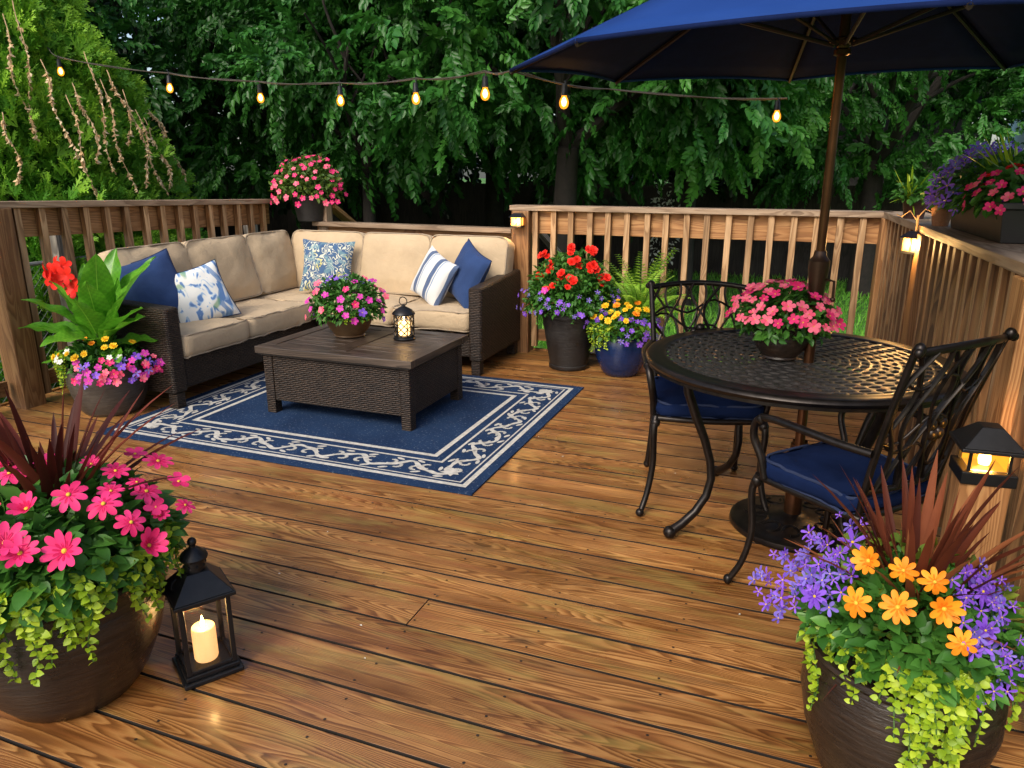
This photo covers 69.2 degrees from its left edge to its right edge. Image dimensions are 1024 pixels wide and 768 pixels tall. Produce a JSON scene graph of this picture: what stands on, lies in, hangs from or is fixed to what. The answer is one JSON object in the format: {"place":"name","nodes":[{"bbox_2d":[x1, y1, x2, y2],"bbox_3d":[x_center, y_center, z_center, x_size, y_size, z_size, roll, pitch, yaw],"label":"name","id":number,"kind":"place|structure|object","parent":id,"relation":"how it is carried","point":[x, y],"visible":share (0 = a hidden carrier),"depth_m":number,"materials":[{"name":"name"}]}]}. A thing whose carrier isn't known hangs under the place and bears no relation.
{"place":"outdoors","nodes":[
{"label":"outdoors","id":0,"kind":"place"},
{"bbox_2d":[3,178,868,399],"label":"lawn","id":1,"kind":"structure","parent":0,"point":[483,180],"depth_m":11.01,"materials":[{"name":"green plant"}]},
{"bbox_2d":[0,289,63,401],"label":"shrub","id":2,"kind":"object","parent":1,"relation":"on","point":[45,350],"depth_m":6.03,"materials":[{"name":"green plant"}]},
{"bbox_2d":[8,0,99,194],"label":"evergreen tree","id":3,"kind":"object","parent":1,"relation":"on","point":[91,3],"visible":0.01,"depth_m":8.36,"materials":[{"name":"green plant"}]},
{"bbox_2d":[8,38,132,183],"bbox_3d":[-11.050,-5.571,11.484,8.226,9.069,7.769,0,16,2],"label":"evergreen tree","id":4,"kind":"object","parent":1,"relation":"on","point":[112,47],"depth_m":13.94,"materials":[{"name":"green plant"}]},
{"bbox_2d":[0,0,207,403],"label":"conifer","id":5,"kind":"object","parent":1,"relation":"on","point":[59,28],"visible":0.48,"depth_m":6.07,"materials":[{"name":"green plant"}]},
{"bbox_2d":[0,112,22,185],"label":"dried vine","id":6,"kind":"object","parent":5,"relation":"hanging from","point":[18,158],"visible":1,"depth_m":5.43,"materials":[{"name":"beige plant"}]},
{"bbox_2d":[2,14,36,131],"bbox_3d":[-3.674,-2.308,5.522,0.150,0.830,0.086,2,16,7],"label":"dried vine","id":7,"kind":"object","parent":5,"relation":"hanging from","point":[9,56],"visible":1,"depth_m":5.49,"materials":[{"name":"brown plant"}]},
{"bbox_2d":[12,0,39,141],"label":"dried vine","id":8,"kind":"object","parent":5,"relation":"hanging from","point":[29,75],"visible":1,"depth_m":5.56,"materials":[{"name":"brown plant"}]},
{"bbox_2d":[40,59,79,159],"bbox_3d":[-3.458,-2.090,5.669,0.207,0.732,0.091,2,16,6],"label":"dried vine","id":9,"kind":"object","parent":5,"relation":"hanging from","point":[50,89],"visible":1,"depth_m":5.65,"materials":[{"name":"brown plant"}]},
{"bbox_2d":[65,95,99,196],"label":"dried vine","id":10,"kind":"object","parent":5,"relation":"hanging from","point":[81,154],"visible":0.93,"depth_m":5.75,"materials":[{"name":"brown plant"}]},
{"bbox_2d":[72,83,100,163],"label":"dried vine","id":11,"kind":"object","parent":5,"relation":"hanging from","point":[97,136],"visible":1,"depth_m":5.85,"materials":[{"name":"brown plant"}]},
{"bbox_2d":[83,51,114,171],"bbox_3d":[-3.314,-2.176,5.990,0.157,0.943,0.076,14,21,40],"label":"dried vine","id":12,"kind":"object","parent":5,"relation":"hanging from","point":[103,120],"visible":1,"depth_m":5.99,"materials":[{"name":"brown plant"}]},
{"bbox_2d":[100,79,138,193],"bbox_3d":[-3.220,-2.019,6.083,0.184,0.897,0.087,-3,16,-11],"label":"dried vine","id":13,"kind":"object","parent":5,"relation":"hanging from","point":[114,129],"visible":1,"depth_m":6.06,"materials":[{"name":"brown plant"}]},
{"bbox_2d":[106,70,133,146],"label":"dried vine","id":14,"kind":"object","parent":5,"relation":"hanging from","point":[115,90],"visible":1,"depth_m":6.26,"materials":[{"name":"brown plant"}]},
{"bbox_2d":[122,89,148,187],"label":"dried vine","id":15,"kind":"object","parent":5,"relation":"hanging from","point":[147,152],"visible":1,"depth_m":6.38,"materials":[{"name":"brown plant"}]},
{"bbox_2d":[135,109,168,195],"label":"dried vine","id":16,"kind":"object","parent":5,"relation":"hanging from","point":[149,156],"visible":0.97,"depth_m":6.49,"materials":[{"name":"brown plant"}]},
{"bbox_2d":[147,109,167,144],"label":"dried vine","id":17,"kind":"object","parent":5,"relation":"hanging from","point":[164,132],"visible":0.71,"depth_m":6.93,"materials":[{"name":"brown plant"}]},
{"bbox_2d":[144,118,172,189],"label":"dried vine","id":18,"kind":"object","parent":5,"relation":"hanging from","point":[163,159],"visible":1,"depth_m":6.78,"materials":[{"name":"brown plant"}]},
{"bbox_2d":[158,125,186,181],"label":"dried vine","id":19,"kind":"object","parent":5,"relation":"hanging from","point":[182,169],"visible":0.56,"depth_m":7.08,"materials":[{"name":"brown plant"}]},
{"bbox_2d":[47,47,786,121],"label":"string lights","id":20,"kind":"object","parent":5,"relation":"hanging from","point":[564,103],"visible":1,"depth_m":3.64,"materials":[{"name":"glass"}]},
{"bbox_2d":[0,224,257,402],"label":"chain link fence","id":21,"kind":"object","parent":1,"relation":"on","point":[56,246],"visible":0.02,"depth_m":5.58,"materials":[{"name":"metal"}]},
{"bbox_2d":[8,0,294,259],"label":"deciduous tree","id":22,"kind":"object","parent":1,"relation":"on","point":[103,22],"visible":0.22,"depth_m":8.96,"materials":[{"name":"green plant"}]},
{"bbox_2d":[26,0,286,198],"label":"evergreen tree","id":23,"kind":"object","parent":1,"relation":"on","point":[124,50],"visible":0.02,"depth_m":16.04,"materials":[{"name":"green plant"}]},
{"bbox_2d":[34,182,288,250],"bbox_3d":[-8.693,-3.197,15.044,8.552,1.740,0.070,-5,17,-16],"label":"board fence","id":24,"kind":"object","parent":1,"relation":"on","point":[277,222],"visible":0.04,"depth_m":15.99,"materials":[{"name":"brown wood"}]},
{"bbox_2d":[96,0,508,229],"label":"deciduous tree","id":25,"kind":"object","parent":1,"relation":"on","point":[253,171],"visible":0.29,"depth_m":9.68,"materials":[{"name":"green plant"}]},
{"bbox_2d":[332,204,355,221],"bbox_3d":[-1.391,-0.849,7.133,0.100,1.753,1.027,6,17,20],"label":"stair rail","id":26,"kind":"object","parent":1,"relation":"on","point":[340,213],"visible":0.11,"depth_m":6.57,"materials":[{"name":"brown wood"}]},
{"bbox_2d":[173,0,537,218],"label":"evergreen tree","id":27,"kind":"object","parent":1,"relation":"on","point":[425,206],"visible":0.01,"depth_m":15.29,"materials":[{"name":"green plant"}]},
{"bbox_2d":[208,0,514,222],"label":"deciduous tree","id":28,"kind":"object","parent":1,"relation":"on","point":[278,57],"visible":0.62,"depth_m":8.05,"materials":[{"name":"green plant"}]},
{"bbox_2d":[287,182,641,272],"bbox_3d":[-1.075,-3.265,15.277,7.802,1.740,0.070,4,17,13],"label":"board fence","id":29,"kind":"object","parent":1,"relation":"on","point":[468,209],"visible":0.09,"depth_m":15.08,"materials":[{"name":"brown wood"}]},
{"bbox_2d":[325,0,604,226],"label":"deciduous tree","id":30,"kind":"object","parent":1,"relation":"on","point":[493,212],"visible":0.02,"depth_m":12.24,"materials":[{"name":"green plant"}]},
{"bbox_2d":[539,233,594,352],"bbox_3d":[0.445,-0.482,6.419,0.763,1.936,0.110,-9,18,-29],"label":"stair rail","id":31,"kind":"object","parent":1,"relation":"on","point":[545,238],"depth_m":6.12,"materials":[{"name":"brown wood"}]},
{"bbox_2d":[325,0,834,283],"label":"deciduous tree","id":32,"kind":"object","parent":1,"relation":"on","point":[568,141],"visible":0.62,"depth_m":7.96,"materials":[{"name":"green plant"}]},
{"bbox_2d":[491,20,725,257],"bbox_3d":[1.491,-7.573,14.731,9.113,10.522,9.421,6,17,20],"label":"evergreen tree","id":33,"kind":"object","parent":1,"relation":"on","point":[620,202],"visible":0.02,"depth_m":14.44,"materials":[{"name":"green plant"}]},
{"bbox_2d":[647,175,680,282],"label":"shrub","id":34,"kind":"object","parent":1,"relation":"on","point":[657,241],"visible":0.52,"depth_m":12.99,"materials":[{"name":"green plant"}]},
{"bbox_2d":[573,0,858,310],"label":"deciduous tree","id":35,"kind":"object","parent":1,"relation":"on","point":[809,116],"visible":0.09,"depth_m":8.84,"materials":[{"name":"green plant"}]},
{"bbox_2d":[638,183,931,282],"bbox_3d":[7.170,-2.461,12.494,10.202,1.740,0.070,7,17,23],"label":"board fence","id":36,"kind":"object","parent":1,"relation":"on","point":[709,198],"visible":0.06,"depth_m":13.65,"materials":[{"name":"brown wood"}]},
{"bbox_2d":[664,70,1021,205],"bbox_3d":[6.274,-6.790,14.191,8.738,9.317,8.787,6,17,20],"label":"evergreen tree","id":37,"kind":"object","parent":1,"relation":"on","point":[721,185],"visible":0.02,"depth_m":13.16,"materials":[{"name":"green plant"}]},
{"bbox_2d":[782,114,968,185],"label":"tree","id":38,"kind":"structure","parent":1,"relation":"on","point":[914,137],"depth_m":12.86,"materials":[{"name":"green plant"}]},
{"bbox_2d":[736,66,1023,298],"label":"deciduous tree","id":39,"kind":"object","parent":1,"relation":"on","point":[876,148],"visible":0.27,"depth_m":10.94,"materials":[{"name":"green plant"}]},
{"bbox_2d":[778,73,1020,174],"bbox_3d":[7.505,-7.047,15.762,7.646,9.274,7.572,-13,21,-38],"label":"evergreen tree","id":40,"kind":"object","parent":1,"relation":"on","point":[955,97],"depth_m":13.65,"materials":[{"name":"green plant"}]},
{"bbox_2d":[946,66,1023,144],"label":"deciduous tree","id":41,"kind":"object","parent":1,"relation":"on","point":[1003,84],"visible":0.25,"depth_m":10.97,"materials":[{"name":"green plant"}]},
{"bbox_2d":[1006,111,1023,150],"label":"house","id":42,"kind":"structure","parent":1,"relation":"on","point":[1019,138],"depth_m":16.11,"materials":[{"name":"grey"}]},
{"bbox_2d":[0,347,1023,767],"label":"deck floor","id":43,"kind":"structure","parent":0,"point":[592,621],"depth_m":2.42,"materials":[{"name":"brown wood"}]},
{"bbox_2d":[0,381,9,406],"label":"deck railing","id":44,"kind":"object","parent":43,"relation":"on","point":[3,384],"visible":0.9,"depth_m":4.44,"materials":[{"name":"brown wood"}]},
{"bbox_2d":[18,248,164,416],"bbox_3d":[-2.477,-0.299,4.344,0.803,0.965,0.633,-6,17,-19],"label":"potted plant","id":45,"kind":"object","parent":43,"relation":"on","point":[93,295],"visible":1,"depth_m":4.25,"materials":[{"name":"green plant"}]},
{"bbox_2d":[0,373,201,722],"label":"potted plant","id":46,"kind":"object","parent":43,"relation":"on","point":[82,599],"visible":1,"depth_m":1.85,"materials":[{"name":"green plant"}]},
{"bbox_2d":[0,199,275,409],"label":"deck railing","id":47,"kind":"object","parent":43,"relation":"on","point":[30,378],"visible":0.55,"depth_m":4.64,"materials":[{"name":"brown wood"}]},
{"bbox_2d":[164,537,243,690],"bbox_3d":[-0.891,0.627,2.120,0.166,0.417,0.166,-11,20,-34],"label":"candle lantern","id":48,"kind":"object","parent":43,"relation":"on","point":[208,656],"visible":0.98,"depth_m":2.10,"materials":[{"name":"black metal"}]},
{"bbox_2d":[70,229,519,408],"bbox_3d":[-1.337,-0.529,5.210,2.180,0.927,2.160,6,17,20],"label":"sectional sofa","id":49,"kind":"object","parent":43,"relation":"on","point":[261,273],"visible":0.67,"depth_m":5.39,"materials":[{"name":"fabric"}]},
{"bbox_2d":[120,248,177,308],"bbox_3d":[-2.304,-0.601,4.753,0.172,0.446,0.446,-18,12,47],"label":"throw pillow","id":50,"kind":"object","parent":49,"relation":"on","point":[154,283],"visible":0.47,"depth_m":4.71,"materials":[{"name":"blue fabric"}]},
{"bbox_2d":[175,259,241,322],"bbox_3d":[-2.067,-0.583,4.908,0.406,0.406,0.153,-28,5,-35],"label":"throw pillow","id":51,"kind":"object","parent":49,"relation":"on","point":[203,293],"visible":0.75,"depth_m":4.86,"materials":[{"name":"white fabric"}]},
{"bbox_2d":[299,239,354,290],"bbox_3d":[-1.462,-0.932,5.880,0.420,0.420,0.142,3,-2,1],"label":"throw pillow","id":52,"kind":"object","parent":49,"relation":"on","point":[326,260],"visible":0.79,"depth_m":5.83,"materials":[{"name":"blue fabric"}]},
{"bbox_2d":[410,246,458,305],"bbox_3d":[-0.577,-0.780,5.479,0.154,0.380,0.380,12,22,-47],"label":"throw pillow","id":53,"kind":"object","parent":49,"relation":"on","point":[434,278],"visible":0.99,"depth_m":5.39,"materials":[{"name":"fabric"}]},
{"bbox_2d":[448,238,491,312],"bbox_3d":[-0.324,-0.790,5.408,0.164,0.426,0.426,13,24,-36],"label":"throw pillow","id":54,"kind":"object","parent":49,"relation":"on","point":[472,262],"visible":0.75,"depth_m":5.30,"materials":[{"name":"blue fabric"}]},
{"bbox_2d":[96,371,583,495],"bbox_3d":[-0.909,0.145,4.525,2.270,0.010,1.825,6,17,20],"label":"area rug","id":55,"kind":"object","parent":43,"relation":"on","point":[477,436],"visible":0.67,"depth_m":4.11,"materials":[{"name":"blue fabric"}]},
{"bbox_2d":[254,323,467,430],"bbox_3d":[-0.886,-0.065,4.525,1.030,0.415,0.737,6,17,20],"label":"coffee table","id":56,"kind":"object","parent":55,"relation":"on","point":[381,370],"visible":0.91,"depth_m":4.26,"materials":[{"name":"wicker"}]},
{"bbox_2d":[305,272,388,337],"bbox_3d":[-1.000,-0.489,4.544,0.506,0.388,0.510,6,17,20],"label":"flower bowl","id":57,"kind":"object","parent":56,"relation":"on","point":[343,320],"visible":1,"depth_m":4.44,"materials":[{"name":"brown ceramic"}]},
{"bbox_2d":[392,296,415,340],"bbox_3d":[-0.652,-0.399,4.468,0.140,0.257,0.140,6,17,20],"label":"candle lantern","id":58,"kind":"object","parent":56,"relation":"on","point":[404,327],"visible":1,"depth_m":4.44,"materials":[{"name":"black metal"}]},
{"bbox_2d":[312,204,511,240],"bbox_3d":[-0.846,-0.729,6.285,1.865,1.515,0.145,6,17,20],"label":"plank railing","id":59,"kind":"object","parent":43,"relation":"on","point":[328,223],"visible":0.04,"depth_m":6.09,"materials":[{"name":"brown wood"}]},
{"bbox_2d":[268,152,347,221],"bbox_3d":[-1.734,-1.675,6.317,0.683,0.563,0.591,6,17,20],"label":"flower pot","id":60,"kind":"object","parent":59,"relation":"on","point":[309,203],"visible":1,"depth_m":6.20,"materials":[{"name":"black plastic"}]},
{"bbox_2d":[279,385,739,658],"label":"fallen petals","id":61,"kind":"object","parent":43,"relation":"on","point":[450,517],"visible":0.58,"depth_m":2.68,"materials":[{"name":"plant"}]},
{"bbox_2d":[516,243,620,371],"bbox_3d":[0.409,-0.563,5.356,0.779,0.912,0.661,6,17,20],"label":"potted plant","id":62,"kind":"object","parent":43,"relation":"on","point":[565,316],"visible":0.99,"depth_m":5.20,"materials":[{"name":"red plant"}]},
{"bbox_2d":[583,299,662,377],"bbox_3d":[0.772,-0.331,5.230,0.568,0.535,0.517,6,17,20],"label":"potted plant","id":63,"kind":"object","parent":43,"relation":"on","point":[618,354],"visible":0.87,"depth_m":5.09,"materials":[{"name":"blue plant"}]},
{"bbox_2d":[580,248,695,371],"bbox_3d":[0.958,-0.523,5.277,0.973,0.879,0.871,15,22,42],"label":"potted fern","id":64,"kind":"object","parent":43,"relation":"on","point":[636,291],"visible":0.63,"depth_m":5.19,"materials":[{"name":"green plant"}]},
{"bbox_2d":[510,204,892,371],"bbox_3d":[1.234,-0.458,5.482,2.640,1.640,0.150,6,17,20],"label":"deck railing","id":65,"kind":"object","parent":43,"relation":"on","point":[860,228],"visible":0.51,"depth_m":5.29,"materials":[{"name":"brown wood"}]},
{"bbox_2d":[509,213,524,227],"bbox_3d":[0.039,-1.235,5.605,0.109,0.105,0.084,6,17,20],"label":"wall lamp","id":66,"kind":"object","parent":65,"relation":"attached to","point":[516,220],"visible":1,"depth_m":5.58,"materials":[{"name":"yellow glass"}]},
{"bbox_2d":[635,280,770,516],"bbox_3d":[0.837,0.042,3.260,0.564,0.910,0.656,2,16,7],"label":"patio chair","id":67,"kind":"object","parent":43,"relation":"on","point":[668,401],"visible":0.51,"depth_m":3.10,"materials":[{"name":"metal"}]},
{"bbox_2d":[509,0,1023,553],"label":"patio umbrella","id":68,"kind":"object","parent":43,"relation":"on","point":[777,40],"visible":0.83,"depth_m":2.91,"materials":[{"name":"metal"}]},
{"bbox_2d":[645,328,966,545],"bbox_3d":[1.103,0.232,2.971,1.156,0.706,1.156,6,17,20],"label":"dining table","id":69,"kind":"object","parent":43,"relation":"on","point":[798,384],"visible":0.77,"depth_m":2.73,"materials":[{"name":"metal"}]},
{"bbox_2d":[725,278,845,360],"bbox_3d":[1.035,-0.248,2.823,0.435,0.298,0.376,6,17,20],"label":"flower bowl","id":70,"kind":"object","parent":69,"relation":"on","point":[786,336],"visible":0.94,"depth_m":2.73,"materials":[{"name":"brown ceramic"}]},
{"bbox_2d":[723,327,1018,583],"bbox_3d":[1.100,0.273,2.344,0.496,0.976,0.607,-8,18,-27],"label":"patio chair","id":71,"kind":"object","parent":43,"relation":"on","point":[798,471],"visible":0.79,"depth_m":2.17,"materials":[{"name":"metal"}]},
{"bbox_2d":[748,451,1023,767],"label":"potted plant","id":72,"kind":"object","parent":43,"relation":"on","point":[912,658],"visible":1,"depth_m":1.54,"materials":[{"name":"green plant"}]},
{"bbox_2d":[862,211,1023,701],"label":"deck railing","id":73,"kind":"object","parent":43,"relation":"on","point":[944,285],"visible":0.42,"depth_m":2.88,"materials":[{"name":"brown wood"}]},
{"bbox_2d":[897,208,930,254],"bbox_3d":[1.978,-0.755,3.666,0.088,0.223,0.181,-9,19,-29],"label":"wall lamp","id":74,"kind":"object","parent":73,"relation":"attached to","point":[908,242],"visible":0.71,"depth_m":3.66,"materials":[{"name":"yellow glass"}]},
{"bbox_2d":[889,166,939,218],"bbox_3d":[2.213,-1.054,4.070,0.262,0.285,0.258,-15,22,-42],"label":"flower pot","id":75,"kind":"object","parent":73,"relation":"on","point":[910,191],"visible":0.79,"depth_m":4.04,"materials":[{"name":"ceramic"}]},
{"bbox_2d":[921,179,949,225],"bbox_3d":[2.048,-0.869,3.530,0.215,0.229,0.200,-4,17,-14],"label":"flower pot","id":76,"kind":"object","parent":73,"relation":"on","point":[940,217],"visible":0.26,"depth_m":3.52,"materials":[{"name":"ceramic"}]},
{"bbox_2d":[924,126,1023,243],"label":"planter box","id":77,"kind":"object","parent":73,"relation":"on","point":[981,194],"visible":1,"depth_m":2.87,"materials":[{"name":"black plastic"}]},
{"bbox_2d":[939,471,1010,574],"bbox_3d":[1.256,0.583,2.084,0.118,0.725,0.118,6,17,20],"label":"newel post","id":78,"kind":"object","parent":43,"relation":"on","point":[994,525],"visible":0.2,"depth_m":1.96,"materials":[{"name":"brown wood"}]},
{"bbox_2d":[948,421,1023,488],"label":"post cap lamp","id":79,"kind":"object","parent":78,"relation":"on","point":[983,446],"visible":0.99,"depth_m":1.93,"materials":[{"name":"black metal"}]},
{"bbox_2d":[118,13,1008,178],"label":"sky","id":80,"kind":"structure","parent":0,"point":[482,174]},
{"bbox_2d":[533,267,869,371],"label":"grass","id":81,"kind":"structure","parent":0,"point":[846,295],"depth_m":11.21,"materials":[{"name":"green plant"}]}
]}

